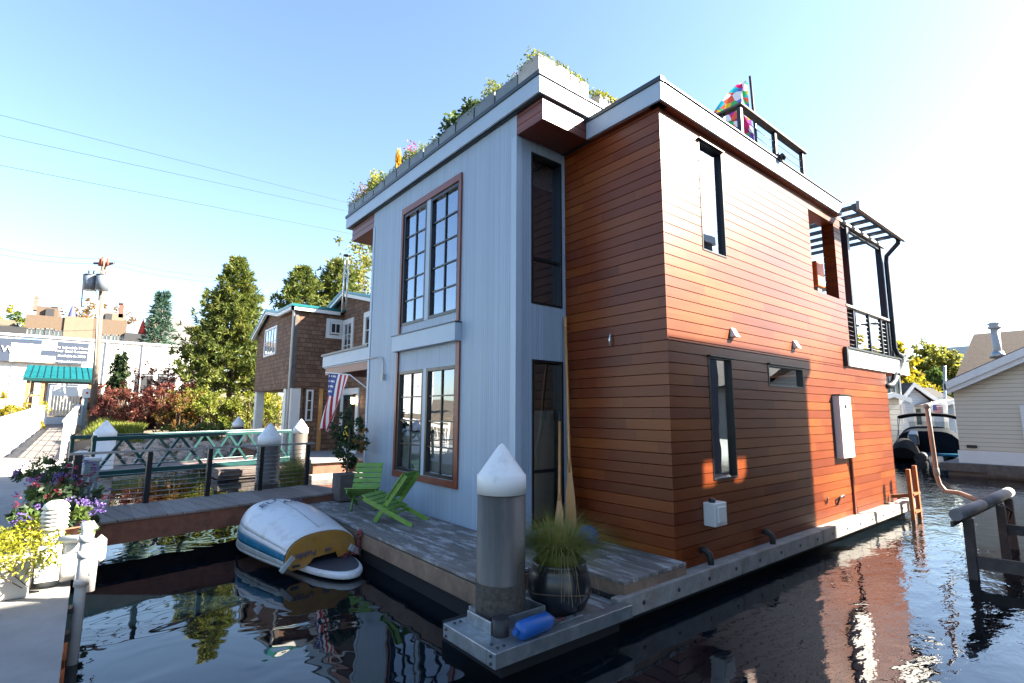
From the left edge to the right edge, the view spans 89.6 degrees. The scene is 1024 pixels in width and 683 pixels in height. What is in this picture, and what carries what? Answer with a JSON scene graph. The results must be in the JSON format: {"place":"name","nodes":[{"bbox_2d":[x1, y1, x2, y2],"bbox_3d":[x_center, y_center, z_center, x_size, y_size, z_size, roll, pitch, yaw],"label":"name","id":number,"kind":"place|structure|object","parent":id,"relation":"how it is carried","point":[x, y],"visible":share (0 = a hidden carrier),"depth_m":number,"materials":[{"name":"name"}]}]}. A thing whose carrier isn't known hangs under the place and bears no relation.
{"place":"outdoors","nodes":[
{"label":"outdoors","id":0,"kind":"place"},
{"bbox_2d":[0,393,282,461],"bbox_3d":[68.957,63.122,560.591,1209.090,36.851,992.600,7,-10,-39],"label":"ground","id":1,"kind":"structure","parent":0,"point":[81,444],"depth_m":26.01,"materials":[{"name":"soil"}]},
{"bbox_2d":[0,319,26,333],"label":"condominium","id":2,"kind":"structure","parent":1,"relation":"on","point":[4,328],"depth_m":63.91,"materials":[{"name":"beige"}]},
{"bbox_2d":[0,424,77,463],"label":"ramp","id":3,"kind":"structure","parent":1,"relation":"on","point":[48,439],"depth_m":19.79,"materials":[{"name":"grey concrete"}]},
{"bbox_2d":[0,404,49,461],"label":"ramp fence","id":4,"kind":"object","parent":3,"relation":"attached to","point":[22,428],"visible":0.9,"depth_m":19.37,"materials":[{"name":"white paint"}]},
{"bbox_2d":[25,384,85,425],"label":"security gate","id":5,"kind":"structure","parent":3,"relation":"on","point":[60,391],"depth_m":32.38,"materials":[{"name":"grey"}]},
{"bbox_2d":[59,405,80,458],"bbox_3d":[-20.881,4.012,24.499,0.190,2.194,19.752,7,-10,-39],"label":"ramp fence","id":6,"kind":"object","parent":3,"relation":"attached to","point":[70,420],"visible":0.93,"depth_m":18.77,"materials":[{"name":"white paint"}]},
{"bbox_2d":[23,364,92,421],"bbox_3d":[-32.423,3.989,36.963,3.858,4.491,3.870,7,-10,-39],"label":"gate shelter","id":7,"kind":"object","parent":1,"relation":"on","point":[42,375],"visible":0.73,"depth_m":36.10,"materials":[{"name":"teal metal"}]},
{"bbox_2d":[25,295,93,338],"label":"condominium","id":8,"kind":"structure","parent":1,"relation":"on","point":[45,318],"depth_m":67.04,"materials":[{"name":"beige"}]},
{"bbox_2d":[0,332,189,409],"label":"white building","id":9,"kind":"structure","parent":1,"relation":"on","point":[12,383],"depth_m":47.01,"materials":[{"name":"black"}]},
{"bbox_2d":[0,338,90,364],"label":"banner","id":10,"kind":"object","parent":9,"relation":"attached to","point":[29,350],"visible":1,"depth_m":44.29,"materials":[{"name":"white fabric"}]},
{"bbox_2d":[81,257,114,426],"bbox_3d":[-26.579,0.250,32.493,1.540,11.387,2.242,7,-10,-39],"label":"utility pole","id":11,"kind":"object","parent":1,"relation":"on","point":[93,282],"visible":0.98,"depth_m":32.69,"materials":[{"name":"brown wood"}]},
{"bbox_2d":[60,297,136,326],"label":"broadleaf tree","id":12,"kind":"object","parent":1,"relation":"on","point":[86,310],"visible":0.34,"depth_m":95.82,"materials":[{"name":"orange plant"}]},
{"bbox_2d":[72,383,129,418],"bbox_3d":[-29.625,4.346,37.311,3.729,2.773,2.838,7,-10,-39],"label":"shore bush","id":13,"kind":"object","parent":1,"relation":"on","point":[109,391],"visible":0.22,"depth_m":37.19,"materials":[{"name":"red plant"}]},
{"bbox_2d":[92,303,126,340],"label":"condominium","id":14,"kind":"structure","parent":1,"relation":"on","point":[114,324],"depth_m":70.39,"materials":[{"name":"beige"}]},
{"bbox_2d":[75,417,148,441],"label":"shore grass","id":15,"kind":"structure","parent":1,"relation":"on","point":[125,427],"depth_m":24.31,"materials":[{"name":"green plant"}]},
{"bbox_2d":[100,348,130,413],"bbox_3d":[-30.838,3.043,39.886,1.500,5.302,1.876,-1,-8,9],"label":"cypress tree","id":16,"kind":"object","parent":1,"relation":"on","point":[114,371],"visible":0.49,"depth_m":39.96,"materials":[{"name":"green plant"}]},
{"bbox_2d":[89,386,161,428],"bbox_3d":[-20.356,3.753,27.573,3.528,2.705,2.228,7,-10,-39],"label":"shore bush","id":17,"kind":"object","parent":1,"relation":"on","point":[122,412],"visible":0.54,"depth_m":27.15,"materials":[{"name":"red plant"}]},
{"bbox_2d":[111,351,139,403],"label":"cypress tree","id":18,"kind":"object","parent":1,"relation":"on","point":[123,366],"visible":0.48,"depth_m":40.14,"materials":[{"name":"green plant"}]},
{"bbox_2d":[89,387,170,417],"bbox_3d":[-24.890,4.203,34.120,4.833,2.450,2.485,7,-10,-39],"label":"shore bush","id":19,"kind":"object","parent":1,"relation":"on","point":[105,405],"visible":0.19,"depth_m":33.49,"materials":[{"name":"red plant"}]},
{"bbox_2d":[3,433,280,464],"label":"shore rocks","id":20,"kind":"object","parent":1,"relation":"on","point":[155,444],"visible":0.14,"depth_m":22.79,"materials":[{"name":"grey stone"}]},
{"bbox_2d":[137,288,180,344],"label":"spruce tree","id":21,"kind":"object","parent":1,"relation":"on","point":[161,301],"visible":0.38,"depth_m":62.26,"materials":[{"name":"green plant"}]},
{"bbox_2d":[120,359,197,402],"bbox_3d":[-24.389,3.581,36.271,2.972,4.522,5.057,-5,-10,36],"label":"shore bush","id":22,"kind":"object","parent":1,"relation":"on","point":[157,382],"visible":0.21,"depth_m":35.79,"materials":[{"name":"red plant"}]},
{"bbox_2d":[127,376,195,430],"bbox_3d":[-18.375,3.464,27.356,3.333,3.395,2.306,7,-10,-39],"label":"shore bush","id":23,"kind":"object","parent":1,"relation":"on","point":[142,401],"visible":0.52,"depth_m":26.92,"materials":[{"name":"red plant"}]},
{"bbox_2d":[151,390,204,429],"bbox_3d":[-17.606,3.851,27.158,2.129,2.707,1.983,-1,-8,9],"label":"shore bush","id":24,"kind":"object","parent":1,"relation":"on","point":[189,414],"visible":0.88,"depth_m":26.82,"materials":[{"name":"plant"}]},
{"bbox_2d":[145,315,215,391],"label":"condominium","id":25,"kind":"structure","parent":1,"relation":"on","point":[185,322],"depth_m":74.71,"materials":[{"name":"grey"}]},
{"bbox_2d":[152,420,231,441],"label":"shore bush","id":26,"kind":"object","parent":1,"relation":"on","point":[199,427],"visible":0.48,"depth_m":25.65,"materials":[{"name":"green plant"}]},
{"bbox_2d":[168,384,243,430],"bbox_3d":[-16.521,3.631,28.069,4.000,2.689,2.658,7,-10,-39],"label":"shore bush","id":27,"kind":"object","parent":1,"relation":"on","point":[206,408],"visible":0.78,"depth_m":27.77,"materials":[{"name":"green plant"}]},
{"bbox_2d":[166,254,266,413],"bbox_3d":[-17.337,-0.098,32.159,7.039,10.895,7.585,7,-10,-39],"label":"pine tree","id":28,"kind":"object","parent":1,"relation":"on","point":[223,341],"visible":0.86,"depth_m":30.62,"materials":[{"name":"green plant"}]},
{"bbox_2d":[211,392,282,435],"bbox_3d":[-14.867,4.131,29.275,2.625,2.977,4.251,-5,-10,35],"label":"shore bush","id":29,"kind":"object","parent":1,"relation":"on","point":[248,410],"visible":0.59,"depth_m":28.82,"materials":[{"name":"green plant"}]},
{"bbox_2d":[242,383,282,427],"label":"shore bush","id":30,"kind":"object","parent":1,"relation":"on","point":[270,396],"visible":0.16,"depth_m":30.68,"materials":[{"name":"yellow plant"}]},
{"bbox_2d":[258,263,331,319],"bbox_3d":[-15.029,0.190,36.781,7.465,11.669,7.111,7,-10,-39],"label":"pine tree","id":31,"kind":"object","parent":1,"relation":"on","point":[293,291],"visible":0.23,"depth_m":36.36,"materials":[{"name":"green plant"}]},
{"bbox_2d":[305,256,363,306],"bbox_3d":[-12.816,-0.196,38.166,8.024,12.837,6.917,7,-10,-39],"label":"pine tree","id":32,"kind":"object","parent":1,"relation":"on","point":[328,278],"visible":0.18,"depth_m":38.46,"materials":[{"name":"green plant"}]},
{"bbox_2d":[324,235,372,293],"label":"broadleaf tree","id":33,"kind":"object","parent":1,"relation":"on","point":[363,259],"visible":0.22,"depth_m":44.42,"materials":[{"name":"green plant"}]},
{"bbox_2d":[877,336,916,382],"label":"broadleaf tree","id":34,"kind":"object","parent":1,"relation":"on","point":[912,363],"visible":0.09,"depth_m":49.82,"materials":[{"name":"yellow plant"}]},
{"bbox_2d":[909,357,942,391],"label":"broadleaf tree","id":35,"kind":"object","parent":1,"relation":"on","point":[919,381],"visible":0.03,"depth_m":53.12,"materials":[{"name":"yellow plant"}]},
{"bbox_2d":[908,338,949,379],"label":"broadleaf tree","id":36,"kind":"object","parent":1,"relation":"on","point":[926,351],"visible":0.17,"depth_m":65.75,"materials":[{"name":"green plant"}]},
{"bbox_2d":[925,367,951,394],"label":"broadleaf tree","id":37,"kind":"object","parent":1,"relation":"on","point":[937,378],"visible":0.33,"depth_m":59.95,"materials":[{"name":"green plant"}]},
{"bbox_2d":[921,348,963,397],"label":"broadleaf tree","id":38,"kind":"object","parent":1,"relation":"on","point":[947,359],"visible":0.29,"depth_m":62.10,"materials":[{"name":"green plant"}]},
{"bbox_2d":[0,0,1023,394],"label":"sky","id":39,"kind":"structure","parent":0,"point":[912,111],"materials":[{"name":"blue"}]},
{"bbox_2d":[59,456,1023,682],"bbox_3d":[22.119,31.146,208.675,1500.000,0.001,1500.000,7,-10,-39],"label":"water","id":40,"kind":"structure","parent":0,"point":[903,598],"depth_m":5.27,"materials":[{"name":"black liquid"}]},
{"bbox_2d":[0,461,72,682],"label":"dock","id":41,"kind":"object","parent":40,"relation":"on","point":[32,628],"visible":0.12,"depth_m":3.87,"materials":[{"name":"concrete"}]},
{"bbox_2d":[0,515,66,600],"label":"concrete planter","id":42,"kind":"object","parent":41,"relation":"on","point":[19,557],"visible":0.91,"depth_m":4.47,"materials":[{"name":"plant"}]},
{"bbox_2d":[21,452,73,488],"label":"flowers","id":43,"kind":"object","parent":41,"relation":"on","point":[45,459],"visible":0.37,"depth_m":8.96,"materials":[{"name":"plant"}]},
{"bbox_2d":[34,500,70,587],"bbox_3d":[-4.239,1.867,4.743,0.216,0.758,0.426,7,-10,-39],"label":"vent pipe","id":44,"kind":"object","parent":41,"relation":"on","point":[55,513],"visible":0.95,"depth_m":4.76,"materials":[{"name":"white paint"}]},
{"bbox_2d":[9,453,98,496],"bbox_3d":[-7.114,2.221,8.060,0.981,0.935,0.942,-1,-8,10],"label":"flower pot","id":45,"kind":"object","parent":41,"relation":"on","point":[16,475],"visible":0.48,"depth_m":7.87,"materials":[{"name":"plant"}]},
{"bbox_2d":[23,463,88,505],"bbox_3d":[-6.433,2.167,7.287,0.732,0.837,0.938,7,-10,-39],"label":"flower pot","id":46,"kind":"object","parent":41,"relation":"on","point":[47,479],"visible":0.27,"depth_m":7.38,"materials":[{"name":"plant"}]},
{"bbox_2d":[6,495,106,547],"bbox_3d":[-4.779,1.990,5.402,0.823,0.690,0.804,7,-10,-39],"label":"flower pot","id":47,"kind":"object","parent":41,"relation":"on","point":[81,513],"visible":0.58,"depth_m":5.35,"materials":[{"name":"plant"}]},
{"bbox_2d":[3,480,114,535],"bbox_3d":[-5.240,2.023,5.986,0.970,0.778,0.876,7,-10,-39],"label":"flower pot","id":48,"kind":"object","parent":41,"relation":"on","point":[73,528],"visible":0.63,"depth_m":6.03,"materials":[{"name":"ceramic"}]},
{"bbox_2d":[11,472,110,519],"bbox_3d":[-5.777,2.088,6.595,0.827,0.811,0.977,-1,-8,7],"label":"flower pot","id":49,"kind":"object","parent":41,"relation":"on","point":[32,495],"visible":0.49,"depth_m":6.54,"materials":[{"name":"plant"}]},
{"bbox_2d":[64,521,93,665],"bbox_3d":[-3.690,2.325,4.363,0.122,1.552,0.125,7,-10,-39],"label":"standing pipe","id":50,"kind":"object","parent":41,"relation":"attached to","point":[72,636],"visible":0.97,"depth_m":4.36,"materials":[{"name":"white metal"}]},
{"bbox_2d":[57,520,106,591],"bbox_3d":[-4.044,2.014,4.836,0.364,0.593,0.385,7,-10,-39],"label":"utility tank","id":51,"kind":"object","parent":41,"relation":"on","point":[68,565],"visible":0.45,"depth_m":4.73,"materials":[{"name":"white paint"}]},
{"bbox_2d":[81,457,101,507],"bbox_3d":[-6.987,2.445,8.520,0.240,1.022,0.455,7,-10,-39],"label":"power pedestal","id":52,"kind":"object","parent":41,"relation":"on","point":[96,460],"visible":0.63,"depth_m":8.54,"materials":[{"name":"grey metal"}]},
{"bbox_2d":[68,429,291,477],"bbox_3d":[-8.530,2.884,13.774,1.340,0.955,4.930,-5,-9,32],"label":"truss gangway","id":53,"kind":"object","parent":41,"relation":"on","point":[128,470],"visible":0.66,"depth_m":13.16,"materials":[{"name":"teal metal"}]},
{"bbox_2d":[93,420,116,502],"bbox_3d":[-9.676,3.518,12.071,0.452,3.320,0.452,7,-10,-39],"label":"mooring pile","id":54,"kind":"object","parent":40,"relation":"in","point":[106,428],"visible":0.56,"depth_m":12.08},
{"bbox_2d":[230,416,243,456],"bbox_3d":[-11.475,4.780,21.403,0.452,3.320,0.452,7,-10,-39],"label":"mooring pile","id":55,"kind":"object","parent":40,"relation":"in","point":[238,423],"visible":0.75,"depth_m":21.37,"materials":[{"name":"metal"}]},
{"bbox_2d":[211,462,288,479],"bbox_3d":[-8.240,4.286,17.199,3.000,0.300,1.450,7,-10,-39],"label":"work float","id":56,"kind":"object","parent":40,"relation":"on","point":[230,473],"visible":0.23,"depth_m":16.14,"materials":[{"name":"grey wood"}]},
{"bbox_2d":[254,423,281,489],"bbox_3d":[-5.034,3.337,10.513,0.452,3.320,0.452,7,-10,-39],"label":"mooring pile","id":57,"kind":"object","parent":40,"relation":"in","point":[269,434],"visible":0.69,"depth_m":10.49,"materials":[{"name":"metal"}]},
{"bbox_2d":[291,419,308,468],"bbox_3d":[-6.591,4.062,15.882,0.452,3.320,0.452,7,-10,-39],"label":"mooring pile","id":58,"kind":"object","parent":40,"relation":"in","point":[300,431],"visible":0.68,"depth_m":15.84,"materials":[{"name":"metal"}]},
{"bbox_2d":[242,290,369,479],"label":"shingled house","id":59,"kind":"structure","parent":40,"relation":"on","point":[296,341],"depth_m":20.19,"materials":[{"name":"brown wood"}]},
{"bbox_2d":[263,325,277,357],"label":"window","id":60,"kind":"structure","parent":59,"relation":"in","point":[270,339],"depth_m":22.45,"materials":[{"name":"clear glass"}]},
{"bbox_2d":[326,318,342,338],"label":"window","id":61,"kind":"structure","parent":59,"relation":"in","point":[336,326],"depth_m":20.73,"materials":[{"name":"white paint"}]},
{"bbox_2d":[341,317,354,349],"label":"window","id":62,"kind":"structure","parent":59,"relation":"in","point":[349,321],"depth_m":20.49,"materials":[{"name":"white paint"}]},
{"bbox_2d":[339,388,359,453],"bbox_3d":[-6.211,2.995,19.680,0.110,2.400,1.750,7,-10,-39],"label":"window","id":63,"kind":"structure","parent":59,"relation":"in","point":[345,400],"depth_m":19.74,"materials":[{"name":"white paint"}]},
{"bbox_2d":[284,537,362,579],"bbox_3d":[-2.907,3.065,7.419,0.835,0.092,2.627,7,-10,-39],"label":"paddle board","id":64,"kind":"object","parent":40,"relation":"on","point":[332,565],"visible":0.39,"depth_m":6.69,"materials":[{"name":"grey plastic"}]},
{"bbox_2d":[236,499,358,573],"bbox_3d":[-3.240,2.733,7.642,2.101,0.690,1.250,-7,-11,43],"label":"dinghy","id":65,"kind":"object","parent":64,"relation":"on","point":[271,531],"visible":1,"depth_m":7.08,"materials":[{"name":"white plastic"}]},
{"bbox_2d":[475,443,525,621],"bbox_3d":[-0.103,2.591,4.568,0.452,3.320,0.452,7,-10,-39],"label":"mooring pile","id":66,"kind":"object","parent":40,"relation":"in","point":[501,493],"visible":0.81,"depth_m":4.51,"materials":[{"name":"metal"}]},
{"bbox_2d":[307,68,915,677],"bbox_3d":[1.782,0.331,11.936,12.660,8.040,9.890,7,-10,-39],"label":"houseboat","id":67,"kind":"object","parent":40,"relation":"on","point":[651,240],"visible":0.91,"depth_m":7.48,"materials":[{"name":"grey"}]},
{"bbox_2d":[68,442,332,545],"bbox_3d":[-4.964,2.443,8.842,1.360,1.192,4.044,-6,-10,39],"label":"plank gangway","id":68,"kind":"object","parent":67,"relation":"on","point":[145,519],"visible":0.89,"depth_m":8.28,"materials":[{"name":"brown wood"}]},
{"bbox_2d":[278,450,324,487],"bbox_3d":[-4.847,2.929,11.433,1.507,1.083,1.577,7,-10,-39],"label":"grass tub","id":69,"kind":"object","parent":68,"relation":"on","point":[289,471],"depth_m":11.25,"materials":[{"name":"ceramic"}]},
{"bbox_2d":[319,372,365,431],"bbox_3d":[-3.704,1.305,11.350,1.997,1.377,0.181,-7,-11,44],"label":"national flag","id":70,"kind":"object","parent":67,"relation":"attached to","point":[337,382],"visible":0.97,"depth_m":11.69,"materials":[{"name":"multicoloured fabric"}]},
{"bbox_2d":[329,407,369,501],"bbox_3d":[-3.204,2.142,9.998,0.748,1.727,1.042,7,-10,-39],"label":"square planter","id":71,"kind":"object","parent":67,"relation":"on","point":[342,480],"visible":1,"depth_m":9.88,"materials":[{"name":"grey"}]},
{"bbox_2d":[344,463,382,510],"bbox_3d":[-2.533,2.531,8.973,0.540,0.777,0.889,1,-8,-4],"label":"deck chair","id":72,"kind":"object","parent":67,"relation":"on","point":[364,483],"visible":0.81,"depth_m":9.00,"materials":[{"name":"green paint"}]},
{"bbox_2d":[363,169,381,201],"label":"roof planter","id":73,"kind":"object","parent":67,"relation":"on","point":[369,193],"visible":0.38,"depth_m":11.55,"materials":[{"name":"metal"}]},
{"bbox_2d":[361,470,428,526],"bbox_3d":[-1.783,2.392,7.942,0.889,0.777,0.540,-2,-8,19],"label":"deck chair","id":74,"kind":"object","parent":67,"relation":"on","point":[403,485],"visible":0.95,"depth_m":7.88,"materials":[{"name":"green paint"}]},
{"bbox_2d":[394,140,417,175],"bbox_3d":[-2.036,-3.660,10.362,0.456,0.832,0.612,7,-10,-39],"label":"roof planter","id":75,"kind":"object","parent":67,"relation":"on","point":[403,166],"visible":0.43,"depth_m":10.28,"materials":[{"name":"metal"}]},
{"bbox_2d":[395,369,422,472],"bbox_3d":[-1.779,1.406,9.180,0.132,1.775,0.930,7,-10,-39],"label":"window","id":76,"kind":"structure","parent":67,"relation":"in","point":[408,444],"depth_m":9.32,"materials":[{"name":"clear glass"}]},
{"bbox_2d":[401,202,426,326],"bbox_3d":[-1.767,-1.404,9.574,0.132,2.190,0.880,7,-10,-39],"label":"window","id":77,"kind":"structure","parent":67,"relation":"in","point":[408,219],"depth_m":9.77,"materials":[{"name":"black metal"}]},
{"bbox_2d":[423,365,454,479],"bbox_3d":[-1.127,1.299,8.383,0.132,1.775,0.940,7,-10,-39],"label":"window","id":78,"kind":"structure","parent":67,"relation":"in","point":[438,448],"depth_m":8.51,"materials":[{"name":"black glass"}]},
{"bbox_2d":[428,182,458,318],"bbox_3d":[-1.112,-1.512,8.773,0.132,2.190,0.940,7,-10,-39],"label":"window","id":79,"kind":"structure","parent":67,"relation":"in","point":[435,201],"depth_m":8.99,"materials":[{"name":"black metal"}]},
{"bbox_2d":[436,110,461,143],"bbox_3d":[-0.998,-3.760,9.095,0.509,0.694,0.668,7,-10,-39],"label":"roof planter","id":80,"kind":"object","parent":67,"relation":"on","point":[449,129],"visible":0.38,"depth_m":8.99,"materials":[{"name":"metal"}]},
{"bbox_2d":[454,96,479,130],"bbox_3d":[-0.661,-3.806,8.668,0.518,0.671,0.682,7,-10,-39],"label":"roof planter","id":81,"kind":"object","parent":67,"relation":"on","point":[467,115],"visible":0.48,"depth_m":8.53,"materials":[{"name":"metal"}]},
{"bbox_2d":[474,77,501,116],"bbox_3d":[-0.300,-3.869,8.231,0.467,0.680,0.604,7,-10,-39],"label":"roof planter","id":82,"kind":"object","parent":67,"relation":"on","point":[488,100],"visible":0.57,"depth_m":8.12,"materials":[{"name":"metal"}]},
{"bbox_2d":[493,72,517,100],"bbox_3d":[0.053,-3.827,7.791,0.447,0.481,0.630,7,-10,-39],"label":"roof planter","id":83,"kind":"object","parent":67,"relation":"on","point":[507,87],"visible":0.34,"depth_m":7.66,"materials":[{"name":"metal"}]},
{"bbox_2d":[512,611,564,639],"bbox_3d":[0.262,2.342,4.301,0.661,0.142,0.142,7,-11,-41],"label":"boat fender","id":84,"kind":"object","parent":67,"relation":"on","point":[533,626],"visible":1,"depth_m":4.17,"materials":[{"name":"blue plastic"}]},
{"bbox_2d":[517,45,570,86],"bbox_3d":[0.464,-3.894,7.450,0.727,0.564,0.559,7,-10,-39],"label":"roof planter","id":85,"kind":"object","parent":67,"relation":"on","point":[551,68],"visible":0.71,"depth_m":7.27,"materials":[{"name":"concrete"}]},
{"bbox_2d":[531,152,562,308],"bbox_3d":[0.466,-1.630,7.668,0.612,2.271,0.172,7,-10,-39],"label":"window","id":86,"kind":"structure","parent":67,"relation":"in","point":[557,174],"depth_m":7.78,"materials":[{"name":"black metal"}]},
{"bbox_2d":[532,359,564,530],"bbox_3d":[0.456,1.415,7.252,0.600,2.292,0.172,7,-10,-39],"label":"door","id":87,"kind":"structure","parent":67,"relation":"in","point":[543,469],"depth_m":7.32,"materials":[{"name":"black glass"}]},
{"bbox_2d":[555,410,563,534],"bbox_3d":[0.665,1.780,7.006,0.130,1.688,0.434,-2,-8,13],"label":"oar","id":88,"kind":"object","parent":67,"relation":"on","point":[559,503],"visible":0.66,"depth_m":6.98,"materials":[{"name":"brown wood"}]},
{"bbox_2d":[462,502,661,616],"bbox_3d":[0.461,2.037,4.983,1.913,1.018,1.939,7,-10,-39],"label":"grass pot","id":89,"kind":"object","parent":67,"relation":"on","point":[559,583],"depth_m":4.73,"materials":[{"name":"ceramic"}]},
{"bbox_2d":[564,316,576,532],"bbox_3d":[0.768,1.123,7.203,0.136,3.044,0.357,2,-8,-13],"label":"oar","id":90,"kind":"object","parent":67,"relation":"on","point":[570,498],"visible":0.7,"depth_m":7.06,"materials":[{"name":"brown wood"}]},
{"bbox_2d":[564,67,589,97],"bbox_3d":[0.870,-3.842,7.773,0.494,0.553,0.517,7,-10,-39],"label":"roof planter","id":91,"kind":"object","parent":67,"relation":"on","point":[578,83],"visible":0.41,"depth_m":7.59,"materials":[{"name":"concrete"}]},
{"bbox_2d":[588,87,619,106],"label":"roof planter","id":92,"kind":"object","parent":67,"relation":"on","point":[602,98],"visible":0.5,"depth_m":8.05,"materials":[{"name":"concrete"}]},
{"bbox_2d":[697,137,726,257],"bbox_3d":[2.815,-2.016,7.340,0.661,1.618,0.170,7,-10,-39],"label":"window","id":93,"kind":"structure","parent":67,"relation":"in","point":[704,145],"depth_m":7.47,"materials":[{"name":"black metal"}]},
{"bbox_2d":[707,354,737,480],"bbox_3d":[2.794,1.009,6.918,0.646,1.619,0.170,7,-10,-39],"label":"window","id":94,"kind":"structure","parent":67,"relation":"in","point":[719,442],"depth_m":7.04,"materials":[{"name":"clear glass"}]},
{"bbox_2d":[714,76,757,142],"bbox_3d":[3.961,-3.958,9.434,1.426,2.172,0.626,2,-8,-10],"label":"patchwork flag","id":95,"kind":"object","parent":67,"relation":"on","point":[737,93],"visible":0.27,"depth_m":9.69,"materials":[{"name":"multicoloured fabric"}]},
{"bbox_2d":[767,363,805,388],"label":"window","id":96,"kind":"structure","parent":67,"relation":"in","point":[799,370],"depth_m":8.38,"materials":[{"name":"black metal"}]},
{"bbox_2d":[890,465,922,519],"bbox_3d":[8.199,3.303,10.589,0.756,1.452,0.298,2,-8,-13],"label":"swim ladder","id":97,"kind":"object","parent":67,"relation":"attached to","point":[911,494],"visible":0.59,"depth_m":10.55,"materials":[{"name":"orange wood"}]},
{"bbox_2d":[886,377,911,444],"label":"floating house","id":98,"kind":"structure","parent":40,"relation":"on","point":[895,395],"depth_m":29.82,"materials":[{"name":"white paint"}]},
{"bbox_2d":[893,438,928,461],"bbox_3d":[19.066,5.215,24.983,1.669,1.070,3.518,-7,-10,41],"label":"tender boat","id":99,"kind":"object","parent":40,"relation":"on","point":[905,448],"visible":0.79,"depth_m":23.74,"materials":[{"name":"black plastic"}]},
{"bbox_2d":[899,382,938,431],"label":"floating house","id":100,"kind":"structure","parent":40,"relation":"on","point":[916,393],"depth_m":32.90,"materials":[{"name":"white paint"}]},
{"bbox_2d":[896,413,959,459],"bbox_3d":[21.807,4.915,26.899,2.640,2.380,6.456,-7,-10,41],"label":"covered boat","id":101,"kind":"object","parent":40,"relation":"on","point":[946,440],"visible":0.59,"depth_m":25.01,"materials":[{"name":"black fabric"}]},
{"bbox_2d":[914,399,957,434],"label":"floating house","id":102,"kind":"structure","parent":40,"relation":"on","point":[947,406],"depth_m":31.85,"materials":[{"name":"white"}]},
{"bbox_2d":[940,322,1023,480],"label":"cream house","id":103,"kind":"structure","parent":40,"relation":"on","point":[985,385],"depth_m":18.09,"materials":[{"name":"white paint"}]},
{"bbox_2d":[949,487,1023,580],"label":"log rail","id":104,"kind":"object","parent":40,"relation":"in","point":[1010,531],"visible":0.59,"depth_m":6.89,"materials":[{"name":"grey wood"}]},
{"bbox_2d":[923,404,978,500],"bbox_3d":[7.418,1.865,8.723,0.442,1.637,2.259,-5,-9,33],"label":"bent pipe","id":105,"kind":"object","parent":104,"relation":"attached to","point":[936,473],"visible":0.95,"depth_m":9.56,"materials":[{"name":"orange metal"}]},
{"bbox_2d":[812,261,826,292],"bbox_3d":[6.625,-0.695,11.088,0.823,1.950,0.395,7,-10,-39],"label":"parasol heater","id":106,"kind":"object","parent":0,"point":[818,276],"visible":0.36,"depth_m":10.89,"materials":[{"name":"orange paint"}]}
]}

